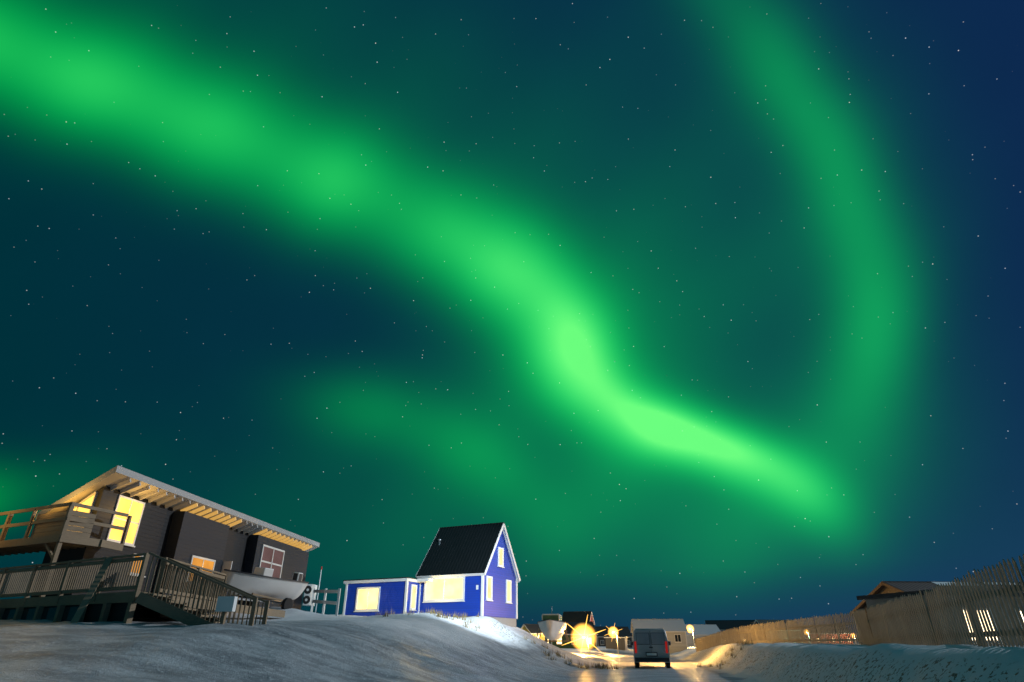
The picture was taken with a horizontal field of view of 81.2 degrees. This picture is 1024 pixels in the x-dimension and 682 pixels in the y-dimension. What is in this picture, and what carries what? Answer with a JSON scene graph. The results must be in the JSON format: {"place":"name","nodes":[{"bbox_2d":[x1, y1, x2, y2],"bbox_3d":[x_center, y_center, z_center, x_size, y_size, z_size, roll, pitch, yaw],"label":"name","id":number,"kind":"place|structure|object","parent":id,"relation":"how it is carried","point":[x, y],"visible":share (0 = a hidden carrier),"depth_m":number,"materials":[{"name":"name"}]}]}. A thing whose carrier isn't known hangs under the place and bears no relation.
{"place":"outdoors","nodes":[
{"label":"outdoors","id":0,"kind":"place"},
{"bbox_2d":[31,465,319,618],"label":"dark house","id":1,"kind":"structure","parent":0,"point":[171,522],"depth_m":25.15,"materials":[{"name":"brown wood"}]},
{"bbox_2d":[0,0,1023,641],"bbox_3d":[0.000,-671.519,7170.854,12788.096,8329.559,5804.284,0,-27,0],"label":"sky","id":2,"kind":"structure","parent":0,"point":[616,312],"depth_m":7967.00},
{"bbox_2d":[0,607,1023,681],"bbox_3d":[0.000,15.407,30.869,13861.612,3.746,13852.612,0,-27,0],"label":"ground snow","id":3,"kind":"structure","parent":0,"point":[295,645],"depth_m":14.37,"materials":[{"name":"white snow"}]},
{"bbox_2d":[0,502,284,625],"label":"dark house decks","id":4,"kind":"object","parent":3,"relation":"on","point":[199,592],"visible":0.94,"depth_m":17.15,"materials":[{"name":"brown wood"}]},
{"bbox_2d":[224,567,308,608],"bbox_3d":[-11.477,11.213,27.177,2.260,1.713,5.082,-4,-26,22],"label":"boat","id":5,"kind":"object","parent":3,"relation":"on","point":[262,583],"visible":0.89,"depth_m":27.01,"materials":[{"name":"grey plastic"}]},
{"bbox_2d":[310,566,340,615],"bbox_3d":[-11.004,14.457,34.664,0.719,3.550,9.485,11,-29,-21],"label":"wooden rack","id":6,"kind":"object","parent":3,"relation":"on","point":[325,592],"visible":0.8,"depth_m":33.01,"materials":[{"name":"white paint"}]},
{"bbox_2d":[342,522,520,626],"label":"blue house","id":7,"kind":"structure","parent":3,"relation":"on","point":[471,570],"depth_m":36.94,"materials":[{"name":"wood"}]},
{"bbox_2d":[521,624,544,639],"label":"village house","id":8,"kind":"structure","parent":3,"relation":"on","point":[532,629],"depth_m":123.98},
{"bbox_2d":[309,607,786,669],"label":"grass tufts","id":9,"kind":"object","parent":3,"relation":"on","point":[439,614],"visible":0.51,"depth_m":30.97,"materials":[{"name":"brown plant"}]},
{"bbox_2d":[536,606,569,641],"bbox_3d":[3.838,27.181,57.442,3.066,3.115,7.017,-4,-27,7],"label":"cabin boat","id":10,"kind":"object","parent":3,"relation":"on","point":[552,627],"visible":0.98,"depth_m":55.69,"materials":[{"name":"grey plastic"}]},
{"bbox_2d":[545,621,597,648],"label":"village house","id":11,"kind":"structure","parent":3,"relation":"on","point":[576,631],"depth_m":105.03,"materials":[{"name":"yellow"}]},
{"bbox_2d":[562,611,594,624],"bbox_3d":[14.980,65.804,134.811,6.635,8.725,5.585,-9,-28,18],"label":"roof","id":12,"kind":"structure","parent":11,"relation":"attached to","point":[577,616],"depth_m":135.50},
{"bbox_2d":[595,626,632,647],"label":"village house","id":13,"kind":"structure","parent":3,"relation":"on","point":[602,632],"depth_m":168.10,"materials":[{"name":"wood"}]},
{"bbox_2d":[604,637,627,649],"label":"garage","id":14,"kind":"structure","parent":3,"relation":"on","point":[611,642],"depth_m":117.88,"materials":[{"name":"white paint"}]},
{"bbox_2d":[630,629,670,667],"bbox_3d":[7.785,17.202,33.461,2.280,1.895,4.565,-5,-27,10],"label":"van","id":15,"kind":"object","parent":3,"relation":"on","point":[650,645],"visible":1,"depth_m":31.62,"materials":[{"name":"grey metal"}]},
{"bbox_2d":[630,619,687,653],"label":"village house","id":16,"kind":"structure","parent":3,"relation":"on","point":[676,630],"depth_m":92.63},
{"bbox_2d":[582,627,810,654],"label":"street lamps","id":17,"kind":"object","parent":3,"relation":"on","point":[617,641],"visible":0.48,"depth_m":80.27,"materials":[{"name":"metal"}]},
{"bbox_2d":[685,624,721,645],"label":"village house","id":18,"kind":"structure","parent":3,"relation":"on","point":[700,630],"depth_m":150.77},
{"bbox_2d":[705,620,754,642],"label":"village house","id":19,"kind":"structure","parent":3,"relation":"on","point":[722,625],"depth_m":179.18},
{"bbox_2d":[749,620,800,642],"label":"village house","id":20,"kind":"structure","parent":3,"relation":"on","point":[761,621],"depth_m":169.94,"materials":[{"name":"brown wood"}]},
{"bbox_2d":[803,625,852,643],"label":"village house","id":21,"kind":"structure","parent":3,"relation":"on","point":[830,635],"depth_m":202.83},
{"bbox_2d":[695,554,1023,651],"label":"picket fence","id":22,"kind":"object","parent":3,"relation":"on","point":[968,603],"visible":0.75,"depth_m":14.52,"materials":[{"name":"brown wood"}]},
{"bbox_2d":[850,581,1022,642],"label":"house","id":23,"kind":"structure","parent":3,"relation":"on","point":[883,587],"depth_m":33.81,"materials":[{"name":"brown wood"}]},
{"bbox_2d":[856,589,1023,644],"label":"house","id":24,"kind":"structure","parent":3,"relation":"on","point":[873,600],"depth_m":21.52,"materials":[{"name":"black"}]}
]}

